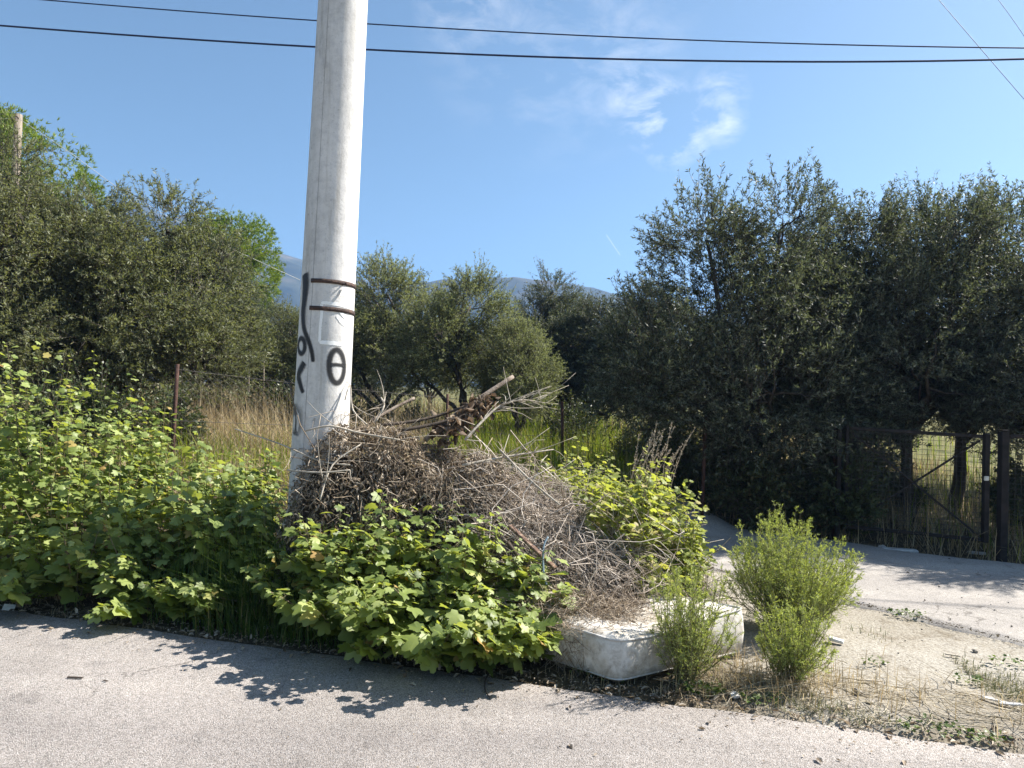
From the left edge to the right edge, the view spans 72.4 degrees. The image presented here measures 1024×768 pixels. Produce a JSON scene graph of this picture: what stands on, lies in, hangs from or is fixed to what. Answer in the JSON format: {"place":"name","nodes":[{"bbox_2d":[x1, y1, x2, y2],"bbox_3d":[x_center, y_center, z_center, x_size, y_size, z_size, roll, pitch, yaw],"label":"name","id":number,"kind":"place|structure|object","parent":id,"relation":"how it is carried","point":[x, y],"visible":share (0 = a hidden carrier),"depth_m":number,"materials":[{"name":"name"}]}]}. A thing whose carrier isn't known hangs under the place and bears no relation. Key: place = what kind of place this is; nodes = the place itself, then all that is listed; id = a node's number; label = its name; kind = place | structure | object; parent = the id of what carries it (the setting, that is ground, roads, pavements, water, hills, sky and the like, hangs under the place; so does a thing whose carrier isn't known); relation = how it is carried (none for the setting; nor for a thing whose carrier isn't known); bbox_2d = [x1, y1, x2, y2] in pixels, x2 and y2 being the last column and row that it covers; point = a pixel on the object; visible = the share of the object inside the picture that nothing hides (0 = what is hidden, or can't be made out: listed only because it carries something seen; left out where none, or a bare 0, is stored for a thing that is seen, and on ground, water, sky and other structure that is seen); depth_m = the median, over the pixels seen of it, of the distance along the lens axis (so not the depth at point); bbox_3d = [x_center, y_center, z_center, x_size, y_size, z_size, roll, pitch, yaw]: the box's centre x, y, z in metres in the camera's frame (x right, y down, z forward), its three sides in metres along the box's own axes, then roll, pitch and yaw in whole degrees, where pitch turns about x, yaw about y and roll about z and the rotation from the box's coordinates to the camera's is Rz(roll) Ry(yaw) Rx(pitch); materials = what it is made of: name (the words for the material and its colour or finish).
{"place":"outdoors","nodes":[
{"label":"outdoors","id":0,"kind":"place"},
{"bbox_2d":[42,202,388,381],"bbox_3d":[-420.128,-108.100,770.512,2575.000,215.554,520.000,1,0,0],"label":"mountain","id":1,"kind":"structure","parent":0,"point":[290,287],"depth_m":728.28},
{"bbox_2d":[0,609,1023,767],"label":"road","id":2,"kind":"structure","parent":0,"point":[149,703],"depth_m":3.34,"materials":[{"name":"asphalt"}]},
{"bbox_2d":[0,381,1023,753],"bbox_3d":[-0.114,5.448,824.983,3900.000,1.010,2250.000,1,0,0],"label":"ground","id":3,"kind":"structure","parent":0,"point":[914,645],"depth_m":4.20,"materials":[{"name":"soil"}]},
{"bbox_2d":[0,383,36,514],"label":"mallow plant","id":4,"kind":"object","parent":3,"relation":"on","point":[3,452],"visible":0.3,"depth_m":6.24,"materials":[{"name":"green plant"}]},
{"bbox_2d":[0,451,56,558],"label":"mallow plant","id":5,"kind":"object","parent":3,"relation":"on","point":[2,494],"visible":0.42,"depth_m":5.41,"materials":[{"name":"green plant"}]},
{"bbox_2d":[0,568,61,606],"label":"mallow plant","id":6,"kind":"object","parent":3,"relation":"on","point":[15,586],"visible":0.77,"depth_m":4.71,"materials":[{"name":"green plant"}]},
{"bbox_2d":[0,509,73,578],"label":"mallow plant","id":7,"kind":"object","parent":3,"relation":"on","point":[7,565],"visible":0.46,"depth_m":5.00,"materials":[{"name":"green plant"}]},
{"bbox_2d":[0,355,92,479],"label":"undergrowth bush","id":8,"kind":"object","parent":3,"relation":"on","point":[40,411],"visible":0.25,"depth_m":7.57,"materials":[{"name":"green plant"}]},
{"bbox_2d":[0,338,95,534],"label":"mallow plant","id":9,"kind":"object","parent":3,"relation":"on","point":[6,443],"visible":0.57,"depth_m":6.00,"materials":[{"name":"green plant"}]},
{"bbox_2d":[0,102,109,289],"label":"deciduous tree","id":10,"kind":"object","parent":3,"relation":"on","point":[33,134],"visible":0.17,"depth_m":26.34,"materials":[{"name":"leaf"},{"name":"olive bark"}]},
{"bbox_2d":[0,415,111,557],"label":"mallow plant","id":11,"kind":"object","parent":3,"relation":"on","point":[41,480],"visible":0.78,"depth_m":5.31,"materials":[{"name":"green plant"}]},
{"bbox_2d":[0,103,115,410],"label":"olive tree","id":12,"kind":"object","parent":3,"relation":"on","point":[16,202],"visible":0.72,"depth_m":9.43,"materials":[{"name":"green plant"}]},
{"bbox_2d":[8,485,131,604],"bbox_3d":[-3.055,1.133,4.949,0.818,0.824,0.721,1,0,-38],"label":"mallow plant","id":13,"kind":"object","parent":3,"relation":"on","point":[62,572],"visible":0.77,"depth_m":4.86,"materials":[{"name":"green plant"}]},
{"bbox_2d":[14,351,146,463],"bbox_3d":[-5.143,0.473,8.284,1.896,1.690,1.454,1,0,15],"label":"undergrowth bush","id":14,"kind":"object","parent":3,"relation":"on","point":[100,395],"visible":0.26,"depth_m":7.90,"materials":[{"name":"green plant"}]},
{"bbox_2d":[32,350,145,541],"bbox_3d":[-3.620,0.544,6.060,0.924,1.678,0.800,1,0,44],"label":"mallow plant","id":15,"kind":"object","parent":3,"relation":"on","point":[102,445],"visible":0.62,"depth_m":5.99,"materials":[{"name":"green plant"}]},
{"bbox_2d":[0,171,200,413],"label":"olive tree","id":16,"kind":"object","parent":3,"relation":"on","point":[155,287],"visible":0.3,"depth_m":10.14,"materials":[{"name":"green plant"}]},
{"bbox_2d":[58,425,171,557],"bbox_3d":[-2.993,0.901,5.346,0.849,1.190,0.738,1,0,42],"label":"mallow plant","id":17,"kind":"object","parent":3,"relation":"on","point":[90,528],"visible":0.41,"depth_m":5.26,"materials":[{"name":"green plant"}]},
{"bbox_2d":[83,593,158,624],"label":"mallow plant","id":18,"kind":"object","parent":3,"relation":"on","point":[132,609],"visible":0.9,"depth_m":4.49,"materials":[{"name":"green plant"}]},
{"bbox_2d":[74,496,184,603],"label":"mallow plant","id":19,"kind":"object","parent":3,"relation":"on","point":[119,583],"visible":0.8,"depth_m":4.85,"materials":[{"name":"green plant"}]},
{"bbox_2d":[69,364,214,460],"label":"undergrowth bush","id":20,"kind":"object","parent":3,"relation":"on","point":[184,405],"visible":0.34,"depth_m":8.98,"materials":[{"name":"green plant"}]},
{"bbox_2d":[6,168,286,421],"bbox_3d":[-5.570,-1.147,11.147,3.033,4.608,4.648,1,0,21],"label":"olive tree","id":21,"kind":"object","parent":3,"relation":"on","point":[176,244],"visible":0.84,"depth_m":10.45,"materials":[{"name":"green plant"}]},
{"bbox_2d":[93,396,203,521],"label":"mallow plant","id":22,"kind":"object","parent":3,"relation":"on","point":[157,444],"visible":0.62,"depth_m":5.82,"materials":[{"name":"green plant"}]},
{"bbox_2d":[113,465,238,577],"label":"mallow plant","id":23,"kind":"object","parent":3,"relation":"on","point":[172,505],"visible":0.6,"depth_m":5.14,"materials":[{"name":"green plant"}]},
{"bbox_2d":[137,570,244,621],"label":"mallow plant","id":24,"kind":"object","parent":3,"relation":"on","point":[166,594],"visible":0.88,"depth_m":4.56,"materials":[{"name":"green plant"}]},
{"bbox_2d":[142,423,253,524],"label":"mallow plant","id":25,"kind":"object","parent":3,"relation":"on","point":[198,470],"visible":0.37,"depth_m":5.74,"materials":[{"name":"green plant"}]},
{"bbox_2d":[136,238,282,410],"bbox_3d":[-5.529,-0.777,12.519,2.967,3.762,2.635,1,0,-31],"label":"olive tree","id":26,"kind":"object","parent":3,"relation":"on","point":[251,348],"visible":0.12,"depth_m":12.45,"materials":[{"name":"green plant"}]},
{"bbox_2d":[164,475,284,576],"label":"mallow plant","id":27,"kind":"object","parent":3,"relation":"on","point":[199,545],"visible":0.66,"depth_m":4.97,"materials":[{"name":"green plant"}]},
{"bbox_2d":[184,207,286,393],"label":"deciduous tree","id":28,"kind":"object","parent":3,"relation":"on","point":[275,277],"visible":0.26,"depth_m":29.73,"materials":[{"name":"leaf"},{"name":"bark"}]},
{"bbox_2d":[210,448,288,536],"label":"mallow plant","id":29,"kind":"object","parent":3,"relation":"on","point":[260,484],"visible":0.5,"depth_m":5.54,"materials":[{"name":"green plant"}]},
{"bbox_2d":[204,287,296,398],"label":"olive tree","id":30,"kind":"object","parent":3,"relation":"on","point":[265,310],"visible":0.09,"depth_m":20.79,"materials":[{"name":"green plant"}]},
{"bbox_2d":[57,498,457,651],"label":"verge grass","id":31,"kind":"structure","parent":3,"relation":"on","point":[243,624],"depth_m":4.61,"materials":[{"name":"plant"}]},
{"bbox_2d":[220,486,295,593],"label":"mallow plant","id":32,"kind":"object","parent":3,"relation":"on","point":[258,527],"visible":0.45,"depth_m":4.84,"materials":[{"name":"green plant"}]},
{"bbox_2d":[240,545,310,606],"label":"mallow plant","id":33,"kind":"object","parent":3,"relation":"on","point":[260,586],"visible":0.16,"depth_m":4.53,"materials":[{"name":"green plant"}]},
{"bbox_2d":[226,295,352,393],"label":"olive tree","id":34,"kind":"object","parent":3,"relation":"on","point":[287,347],"visible":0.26,"depth_m":16.72,"materials":[{"name":"green plant"}]},
{"bbox_2d":[228,351,362,430],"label":"undergrowth bush","id":35,"kind":"object","parent":3,"relation":"on","point":[280,392],"visible":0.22,"depth_m":12.77,"materials":[{"name":"green plant"}]},
{"bbox_2d":[276,504,375,593],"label":"mallow plant","id":36,"kind":"object","parent":3,"relation":"on","point":[300,565],"visible":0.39,"depth_m":4.44,"materials":[{"name":"green plant"}]},
{"bbox_2d":[288,0,367,520],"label":"utility pole","id":37,"kind":"object","parent":3,"relation":"on","point":[325,338],"visible":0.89,"depth_m":5.14,"materials":[{"name":"concrete"}]},
{"bbox_2d":[264,551,397,640],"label":"mallow plant","id":38,"kind":"object","parent":3,"relation":"on","point":[305,610],"visible":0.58,"depth_m":4.16,"materials":[{"name":"green plant"}]},
{"bbox_2d":[353,293,404,405],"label":"olive tree","id":39,"kind":"object","parent":3,"relation":"on","point":[374,387],"visible":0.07,"depth_m":24.75,"materials":[{"name":"green plant"}]},
{"bbox_2d":[281,240,478,411],"bbox_3d":[-2.538,-0.830,14.526,4.293,4.488,2.740,1,0,-14],"label":"olive tree","id":40,"kind":"object","parent":3,"relation":"on","point":[378,316],"visible":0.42,"depth_m":14.15,"materials":[{"name":"green plant"}]},
{"bbox_2d":[1,589,763,707],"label":"dry fringe grass","id":41,"kind":"structure","parent":3,"relation":"on","point":[588,681],"depth_m":3.95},
{"bbox_2d":[323,565,446,647],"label":"mallow plant","id":42,"kind":"object","parent":3,"relation":"on","point":[354,623],"visible":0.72,"depth_m":3.96,"materials":[{"name":"green plant"}]},
{"bbox_2d":[337,626,442,663],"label":"mallow plant","id":43,"kind":"object","parent":3,"relation":"on","point":[357,649],"visible":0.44,"depth_m":3.89,"materials":[{"name":"green plant"}]},
{"bbox_2d":[338,489,457,613],"bbox_3d":[-0.756,1.138,4.526,0.710,0.882,0.705,1,0,-38],"label":"mallow plant","id":44,"kind":"object","parent":3,"relation":"on","point":[386,555],"visible":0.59,"depth_m":4.43,"materials":[{"name":"green plant"}]},
{"bbox_2d":[351,383,445,450],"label":"undergrowth bush","id":45,"kind":"object","parent":3,"relation":"on","point":[368,407],"visible":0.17,"depth_m":12.35,"materials":[{"name":"green plant"}]},
{"bbox_2d":[370,563,510,663],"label":"mallow plant","id":46,"kind":"object","parent":3,"relation":"on","point":[454,621],"visible":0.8,"depth_m":3.83,"materials":[{"name":"green plant"}]},
{"bbox_2d":[410,620,495,676],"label":"mallow plant","id":47,"kind":"object","parent":3,"relation":"on","point":[429,661],"visible":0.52,"depth_m":3.81,"materials":[{"name":"green plant"}]},
{"bbox_2d":[363,251,562,440],"bbox_3d":[-0.886,-0.543,13.177,3.767,3.938,2.405,1,0,-21],"label":"olive tree","id":48,"kind":"object","parent":3,"relation":"on","point":[461,345],"visible":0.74,"depth_m":12.81,"materials":[{"name":"green plant"}]},
{"bbox_2d":[396,501,529,609],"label":"mallow plant","id":49,"kind":"object","parent":3,"relation":"on","point":[465,567],"visible":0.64,"depth_m":4.29,"materials":[{"name":"green plant"}]},
{"bbox_2d":[212,367,739,637],"bbox_3d":[-0.182,0.772,5.113,3.889,1.822,2.392,1,0,0],"label":"brush pile","id":50,"kind":"object","parent":3,"relation":"on","point":[351,484],"visible":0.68,"depth_m":4.87,"materials":[{"name":"brown plant"}]},
{"bbox_2d":[429,393,500,448],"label":"dead frond","id":51,"kind":"object","parent":50,"relation":"on","point":[477,410],"visible":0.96,"depth_m":5.35,"materials":[{"name":"brown plant"}]},
{"bbox_2d":[540,434,626,498],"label":"mallow plant","id":52,"kind":"object","parent":50,"relation":"on","point":[584,471],"visible":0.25,"depth_m":5.87,"materials":[{"name":"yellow plant"}]},
{"bbox_2d":[537,474,640,515],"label":"mallow plant","id":53,"kind":"object","parent":50,"relation":"on","point":[596,487],"visible":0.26,"depth_m":5.30,"materials":[{"name":"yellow plant"}]},
{"bbox_2d":[576,465,700,555],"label":"mallow plant","id":54,"kind":"object","parent":50,"relation":"on","point":[634,523],"visible":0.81,"depth_m":4.83,"materials":[{"name":"green plant"}]},
{"bbox_2d":[608,462,693,537],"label":"mallow plant","id":55,"kind":"object","parent":50,"relation":"on","point":[676,490],"visible":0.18,"depth_m":5.42,"materials":[{"name":"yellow plant"}]},
{"bbox_2d":[603,446,708,555],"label":"mallow plant","id":56,"kind":"object","parent":50,"relation":"on","point":[682,526],"visible":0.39,"depth_m":5.15,"materials":[{"name":"green plant"}]},
{"bbox_2d":[449,590,549,664],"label":"mallow plant","id":57,"kind":"object","parent":3,"relation":"on","point":[509,645],"visible":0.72,"depth_m":3.77,"materials":[{"name":"green plant"}]},
{"bbox_2d":[169,364,835,538],"bbox_3d":[-0.012,0.802,8.603,7.225,1.868,2.454,1,0,0],"label":"chain link fence","id":58,"kind":"object","parent":3,"relation":"on","point":[175,399],"visible":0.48,"depth_m":7.92,"materials":[{"name":"metal"}]},
{"bbox_2d":[0,371,1023,563],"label":"dry grass","id":59,"kind":"structure","parent":3,"relation":"on","point":[233,422],"depth_m":9.58,"materials":[{"name":"plant"}]},
{"bbox_2d":[0,600,1023,767],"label":"leaf litter","id":60,"kind":"object","parent":3,"relation":"on","point":[833,716],"visible":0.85,"depth_m":3.71,"materials":[{"name":"plant"}]},
{"bbox_2d":[472,304,569,447],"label":"olive tree","id":61,"kind":"object","parent":3,"relation":"on","point":[526,377],"visible":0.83,"depth_m":12.22,"materials":[{"name":"green plant"}]},
{"bbox_2d":[484,602,563,673],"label":"mallow plant","id":62,"kind":"object","parent":3,"relation":"on","point":[515,663],"visible":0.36,"depth_m":3.88,"materials":[{"name":"green plant"}]},
{"bbox_2d":[482,538,584,617],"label":"mallow plant","id":63,"kind":"object","parent":3,"relation":"on","point":[521,582],"visible":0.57,"depth_m":4.20,"materials":[{"name":"green plant"}]},
{"bbox_2d":[493,258,597,429],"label":"olive tree","id":64,"kind":"object","parent":3,"relation":"on","point":[551,305],"visible":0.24,"depth_m":16.28,"materials":[{"name":"green plant"}]},
{"bbox_2d":[538,386,610,449],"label":"undergrowth bush","id":65,"kind":"object","parent":3,"relation":"on","point":[554,423],"visible":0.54,"depth_m":11.69,"materials":[{"name":"green plant"}]},
{"bbox_2d":[536,290,677,429],"bbox_3d":[1.948,-0.312,15.500,3.596,3.565,2.346,1,0,20],"label":"olive tree","id":66,"kind":"object","parent":3,"relation":"on","point":[568,330],"visible":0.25,"depth_m":15.27,"materials":[{"name":"green plant"}]},
{"bbox_2d":[561,273,708,429],"bbox_3d":[2.919,-0.499,15.470,4.034,3.999,2.632,1,0,-23],"label":"olive tree","id":67,"kind":"object","parent":3,"relation":"on","point":[580,371],"visible":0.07,"depth_m":15.04,"materials":[{"name":"green plant"}]},
{"bbox_2d":[540,593,743,680],"bbox_3d":[0.326,1.479,4.583,2.089,0.280,0.964,1,0,41],"label":"mattress","id":68,"kind":"object","parent":3,"relation":"on","point":[617,652],"visible":0.25,"depth_m":3.90,"materials":[{"name":"fabric"}]},
{"bbox_2d":[417,569,690,675],"bbox_3d":[0.272,1.375,4.204,1.872,0.496,0.871,1,0,0],"label":"dry weed tangle","id":69,"kind":"object","parent":68,"relation":"on","point":[558,607],"visible":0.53,"depth_m":4.10,"materials":[{"name":"brown plant"}]},
{"bbox_2d":[608,403,701,468],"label":"undergrowth bush","id":70,"kind":"object","parent":3,"relation":"on","point":[631,442],"visible":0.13,"depth_m":9.39,"materials":[{"name":"green plant"}]},
{"bbox_2d":[630,421,694,516],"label":"plume stalks","id":71,"kind":"object","parent":3,"relation":"on","point":[652,457],"visible":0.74,"depth_m":6.49,"materials":[{"name":"plant"}]},
{"bbox_2d":[621,544,704,599],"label":"mallow plant","id":72,"kind":"object","parent":3,"relation":"on","point":[664,568],"visible":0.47,"depth_m":4.61,"materials":[{"name":"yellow plant"}]},
{"bbox_2d":[650,516,730,588],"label":"mallow plant","id":73,"kind":"object","parent":3,"relation":"on","point":[696,540],"visible":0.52,"depth_m":4.85,"materials":[{"name":"green plant"}]},
{"bbox_2d":[631,410,750,493],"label":"undergrowth bush","id":74,"kind":"object","parent":3,"relation":"on","point":[688,467],"visible":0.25,"depth_m":8.53,"materials":[{"name":"green plant"}]},
{"bbox_2d":[644,546,742,691],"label":"feathery shrub","id":75,"kind":"object","parent":3,"relation":"on","point":[685,647],"visible":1,"depth_m":3.78,"materials":[{"name":"green plant"}]},
{"bbox_2d":[677,410,807,526],"bbox_3d":[2.682,1.067,8.372,1.454,1.690,1.896,1,0,-31],"label":"undergrowth bush","id":76,"kind":"object","parent":3,"relation":"on","point":[773,490],"visible":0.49,"depth_m":7.91,"materials":[{"name":"green plant"}]},
{"bbox_2d":[571,146,928,519],"bbox_3d":[2.790,-0.509,8.525,4.228,4.590,3.177,1,0,-11],"label":"olive tree","id":77,"kind":"object","parent":3,"relation":"on","point":[736,366],"visible":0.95,"depth_m":7.91,"materials":[{"name":"green plant"}]},
{"bbox_2d":[628,640,926,723],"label":"dead stalks","id":78,"kind":"object","parent":3,"relation":"on","point":[772,678],"visible":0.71,"depth_m":3.75,"materials":[{"name":"brown plant"}]},
{"bbox_2d":[697,409,872,537],"bbox_3d":[3.258,1.156,8.153,1.991,1.775,1.527,1,0,-38],"label":"undergrowth bush","id":79,"kind":"object","parent":3,"relation":"on","point":[791,505],"visible":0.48,"depth_m":7.88,"materials":[{"name":"green plant"}]},
{"bbox_2d":[718,501,865,638],"bbox_3d":[1.870,1.229,4.764,0.962,0.865,0.915,1,0,0],"label":"feathery shrub","id":80,"kind":"object","parent":3,"relation":"on","point":[780,570],"visible":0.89,"depth_m":4.63,"materials":[{"name":"green plant"}]},
{"bbox_2d":[753,583,840,684],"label":"feathery shrub","id":81,"kind":"object","parent":3,"relation":"on","point":[793,639],"visible":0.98,"depth_m":3.81,"materials":[{"name":"green plant"}]},
{"bbox_2d":[765,427,892,538],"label":"undergrowth bush","id":82,"kind":"object","parent":3,"relation":"on","point":[854,508],"visible":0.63,"depth_m":7.53,"materials":[{"name":"green plant"}]},
{"bbox_2d":[729,176,938,501],"bbox_3d":[4.103,-0.366,9.108,2.556,4.567,3.310,1,0,33],"label":"olive tree","id":83,"kind":"object","parent":3,"relation":"on","point":[858,302],"visible":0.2,"depth_m":8.22,"materials":[{"name":"green plant"}]},
{"bbox_2d":[834,426,841,540],"bbox_3d":[3.532,1.105,7.582,0.055,1.336,0.055,1,0,0],"label":"gate post","id":84,"kind":"object","parent":3,"relation":"on","point":[837,486],"visible":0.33,"depth_m":7.56,"materials":[{"name":"metal"}]},
{"bbox_2d":[843,425,990,542],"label":"wire gate","id":85,"kind":"structure","parent":84,"relation":"attached to","point":[985,472],"depth_m":7.17,"materials":[{"name":"metal"}]},
{"bbox_2d":[653,650,1023,747],"bbox_3d":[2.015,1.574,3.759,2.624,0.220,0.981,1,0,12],"label":"dry stubble","id":86,"kind":"object","parent":3,"relation":"on","point":[830,690],"visible":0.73,"depth_m":3.67,"materials":[{"name":"plant"}]},
{"bbox_2d":[683,622,1023,748],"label":"mat grass","id":87,"kind":"structure","parent":3,"relation":"on","point":[993,684],"depth_m":3.74,"materials":[{"name":"plant"}]},
{"bbox_2d":[709,503,1023,562],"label":"grass","id":88,"kind":"structure","parent":3,"relation":"on","point":[880,542],"depth_m":7.31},
{"bbox_2d":[759,173,1023,524],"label":"olive tree","id":89,"kind":"object","parent":3,"relation":"on","point":[903,270],"visible":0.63,"depth_m":8.11,"materials":[{"name":"green plant"}]},
{"bbox_2d":[862,460,937,519],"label":"undergrowth bush","id":90,"kind":"object","parent":3,"relation":"on","point":[899,497],"visible":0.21,"depth_m":8.81,"materials":[{"name":"green plant"}]},
{"bbox_2d":[897,713,963,737],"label":"ground weed","id":91,"kind":"object","parent":3,"relation":"on","point":[939,726],"visible":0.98,"depth_m":3.33,"materials":[{"name":"green plant"}]},
{"bbox_2d":[864,161,1023,518],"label":"olive tree","id":92,"kind":"object","parent":3,"relation":"on","point":[957,473],"visible":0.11,"depth_m":9.04,"materials":[{"name":"green plant"}]},
{"bbox_2d":[923,234,1023,476],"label":"olive tree","id":93,"kind":"object","parent":3,"relation":"on","point":[1016,423],"visible":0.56,"depth_m":7.86,"materials":[{"name":"green plant"}]},
{"bbox_2d":[965,432,1023,538],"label":"undergrowth bush","id":94,"kind":"object","parent":3,"relation":"on","point":[1014,485],"visible":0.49,"depth_m":7.83,"materials":[{"name":"green plant"}]},
{"bbox_2d":[996,429,1009,561],"bbox_3d":[4.830,1.123,6.893,0.080,1.346,0.080,1,0,0],"label":"gate post","id":95,"kind":"object","parent":3,"relation":"on","point":[1002,494],"visible":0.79,"depth_m":6.86,"materials":[{"name":"metal"}]},
{"bbox_2d":[1008,434,1023,546],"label":"wire fence","id":96,"kind":"object","parent":3,"relation":"on","point":[1016,436],"visible":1,"depth_m":6.84,"materials":[{"name":"metal"}]},
{"bbox_2d":[0,25,1023,62],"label":"overhead cable","id":97,"kind":"object","parent":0,"point":[765,61],"visible":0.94,"depth_m":7.99,"materials":[{"name":"rubber"}]},
{"bbox_2d":[0,0,1023,317],"label":"sky","id":98,"kind":"structure","parent":0,"point":[519,161],"materials":[{"name":"blue"}]},
{"bbox_2d":[3,388,1023,561],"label":"field grass","id":99,"kind":"structure","parent":0,"point":[540,440],"depth_m":9.13,"materials":[{"name":"plant"}]},
{"bbox_2d":[257,277,776,388],"bbox_3d":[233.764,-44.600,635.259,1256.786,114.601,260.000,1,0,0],"label":"hill","id":100,"kind":"structure","parent":0,"point":[520,285],"depth_m":657.79,"materials":[{"name":"plant"}]},
{"bbox_2d":[44,0,1023,48],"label":"overhead cable","id":101,"kind":"object","parent":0,"point":[553,33],"visible":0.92,"depth_m":8.97,"materials":[{"name":"rubber"}]},
{"bbox_2d":[612,486,1023,646],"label":"driveway","id":102,"kind":"structure","parent":0,"point":[886,571],"depth_m":5.93,"materials":[{"name":"concrete"}]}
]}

